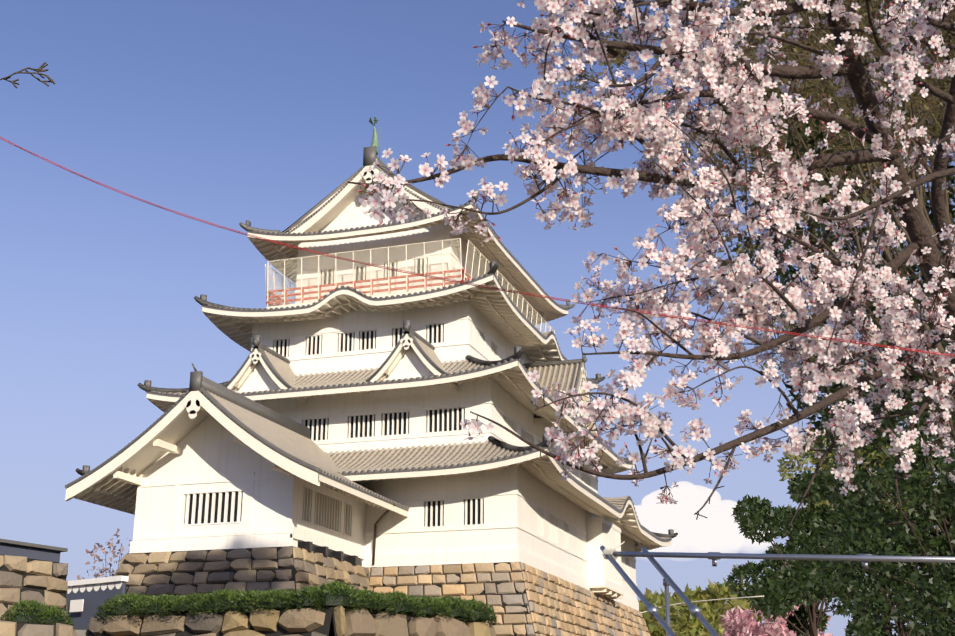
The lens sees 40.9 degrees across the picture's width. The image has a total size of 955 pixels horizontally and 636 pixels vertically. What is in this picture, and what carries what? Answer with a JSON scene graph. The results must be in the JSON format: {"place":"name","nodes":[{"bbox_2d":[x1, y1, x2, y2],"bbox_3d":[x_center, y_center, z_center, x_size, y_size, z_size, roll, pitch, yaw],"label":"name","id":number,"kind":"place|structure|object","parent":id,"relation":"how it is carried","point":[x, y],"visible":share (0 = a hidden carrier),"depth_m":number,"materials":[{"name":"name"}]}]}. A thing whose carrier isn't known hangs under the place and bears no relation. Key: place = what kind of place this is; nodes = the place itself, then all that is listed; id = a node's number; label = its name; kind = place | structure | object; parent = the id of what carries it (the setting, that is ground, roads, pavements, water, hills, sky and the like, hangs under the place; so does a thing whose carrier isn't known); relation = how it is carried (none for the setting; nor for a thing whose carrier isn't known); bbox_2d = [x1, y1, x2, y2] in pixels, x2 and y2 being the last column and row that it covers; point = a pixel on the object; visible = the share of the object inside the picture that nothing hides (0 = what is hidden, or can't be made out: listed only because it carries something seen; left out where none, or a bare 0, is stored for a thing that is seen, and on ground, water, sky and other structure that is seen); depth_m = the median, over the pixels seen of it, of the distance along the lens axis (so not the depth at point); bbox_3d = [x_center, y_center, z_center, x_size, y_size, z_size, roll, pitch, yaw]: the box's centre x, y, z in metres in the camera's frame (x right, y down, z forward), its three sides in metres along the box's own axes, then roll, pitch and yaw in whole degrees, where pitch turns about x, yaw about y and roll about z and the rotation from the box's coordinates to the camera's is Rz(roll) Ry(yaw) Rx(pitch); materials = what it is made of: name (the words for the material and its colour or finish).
{"place":"outdoors","nodes":[
{"label":"outdoors","id":0,"kind":"place"},
{"bbox_2d":[74,630,85,635],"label":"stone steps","id":1,"kind":"structure","parent":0,"point":[80,632],"depth_m":29.60,"materials":[{"name":"beige stone"}]},
{"bbox_2d":[0,0,954,635],"label":"sky","id":2,"kind":"structure","parent":0,"point":[225,113],"materials":[{"name":"blue"}]},
{"bbox_2d":[77,345,954,635],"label":"tree","id":3,"kind":"object","parent":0,"point":[851,521],"depth_m":43.86,"materials":[{"name":"green plant"}]},
{"bbox_2d":[634,481,773,557],"bbox_3d":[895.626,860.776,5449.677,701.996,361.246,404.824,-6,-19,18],"label":"cloud","id":4,"kind":"structure","parent":0,"point":[717,530],"depth_m":5349.19,"materials":[{"name":"white"}]},
{"label":"ground","id":5,"kind":"structure","parent":0,"visible":0},
{"bbox_2d":[0,555,67,621],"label":"stone wall","id":6,"kind":"structure","parent":5,"relation":"on","point":[22,579],"depth_m":31.15,"materials":[{"name":"beige stone"}]},
{"bbox_2d":[0,621,76,635],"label":"planter wall","id":7,"kind":"structure","parent":5,"relation":"on","point":[8,628],"depth_m":27.79,"materials":[{"name":"stone"}]},
{"bbox_2d":[0,599,75,632],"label":"shrub","id":8,"kind":"object","parent":7,"relation":"on","point":[31,611],"visible":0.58,"depth_m":28.73,"materials":[{"name":"green plant"}]},
{"bbox_2d":[0,539,128,629],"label":"boundary wall","id":9,"kind":"structure","parent":5,"relation":"on","point":[85,597],"depth_m":34.36,"materials":[{"name":"paint"}]},
{"bbox_2d":[85,546,649,635],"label":"stone walls","id":10,"kind":"structure","parent":5,"relation":"on","point":[522,599],"depth_m":51.46,"materials":[{"name":"beige stone"}]},
{"bbox_2d":[94,580,496,625],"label":"juniper shrubs","id":11,"kind":"object","parent":10,"relation":"on","point":[340,593],"visible":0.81,"depth_m":27.31,"materials":[{"name":"green plant"}]},
{"bbox_2d":[129,224,638,610],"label":"castle walls","id":12,"kind":"structure","parent":10,"relation":"on","point":[516,514],"depth_m":60.03,"materials":[{"name":"paint"}]},
{"bbox_2d":[65,165,671,551],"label":"roof eaves","id":13,"kind":"object","parent":12,"relation":"attached to","point":[196,434],"visible":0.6,"depth_m":61.60,"materials":[{"name":"paint"}]},
{"bbox_2d":[65,146,677,541],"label":"roof tiles","id":14,"kind":"object","parent":12,"relation":"on","point":[285,436],"visible":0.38,"depth_m":59.91,"materials":[{"name":"grey tile"}]},
{"bbox_2d":[369,117,379,158],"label":"roof finial","id":15,"kind":"object","parent":14,"relation":"attached to","point":[375,141],"visible":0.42,"depth_m":69.48,"materials":[{"name":"green metal"}]},
{"bbox_2d":[372,503,394,564],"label":"downpipe","id":16,"kind":"object","parent":12,"relation":"attached to","point":[374,536],"visible":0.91,"depth_m":56.99,"materials":[{"name":"metal"}]},
{"bbox_2d":[266,239,553,331],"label":"balcony net","id":17,"kind":"object","parent":12,"relation":"attached to","point":[297,279],"visible":0.05,"depth_m":66.23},
{"bbox_2d":[265,238,554,333],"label":"balcony rail","id":18,"kind":"object","parent":12,"relation":"on","point":[276,302],"visible":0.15,"depth_m":66.25,"materials":[{"name":"red wood"}]},
{"bbox_2d":[347,0,954,528],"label":"cherry tree branches","id":19,"kind":"object","parent":5,"relation":"on","point":[855,72],"visible":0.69,"depth_m":4.20,"materials":[{"name":"brown plant"}]},
{"bbox_2d":[355,0,954,503],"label":"cherry blossoms","id":20,"kind":"object","parent":19,"relation":"on","point":[641,118],"visible":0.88,"depth_m":4.01,"materials":[{"name":"pink plant"}]},
{"bbox_2d":[559,0,954,421],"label":"zelkova branches","id":21,"kind":"object","parent":5,"relation":"on","point":[919,195],"visible":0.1,"depth_m":36.09,"materials":[{"name":"brown plant"}]},
{"bbox_2d":[0,62,54,87],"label":"twig branch","id":22,"kind":"object","parent":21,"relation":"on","point":[38,70],"visible":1,"depth_m":13.10,"materials":[{"name":"grey plant"}]},
{"bbox_2d":[0,137,954,356],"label":"red cord","id":23,"kind":"object","parent":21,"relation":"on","point":[466,282],"visible":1,"depth_m":4.46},
{"bbox_2d":[551,0,954,424],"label":"zelkova buds","id":24,"kind":"object","parent":21,"relation":"on","point":[936,128],"visible":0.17,"depth_m":36.88,"materials":[{"name":"green plant"}]},
{"bbox_2d":[600,542,954,635],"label":"metal pole frame","id":25,"kind":"object","parent":5,"relation":"on","point":[611,555],"visible":1,"depth_m":11.02,"materials":[{"name":"metal"}]},
{"bbox_2d":[721,83,954,470],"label":"foliage","id":26,"kind":"object","parent":5,"relation":"on","point":[791,271],"depth_m":41.06,"materials":[{"name":"plant"}]}
]}

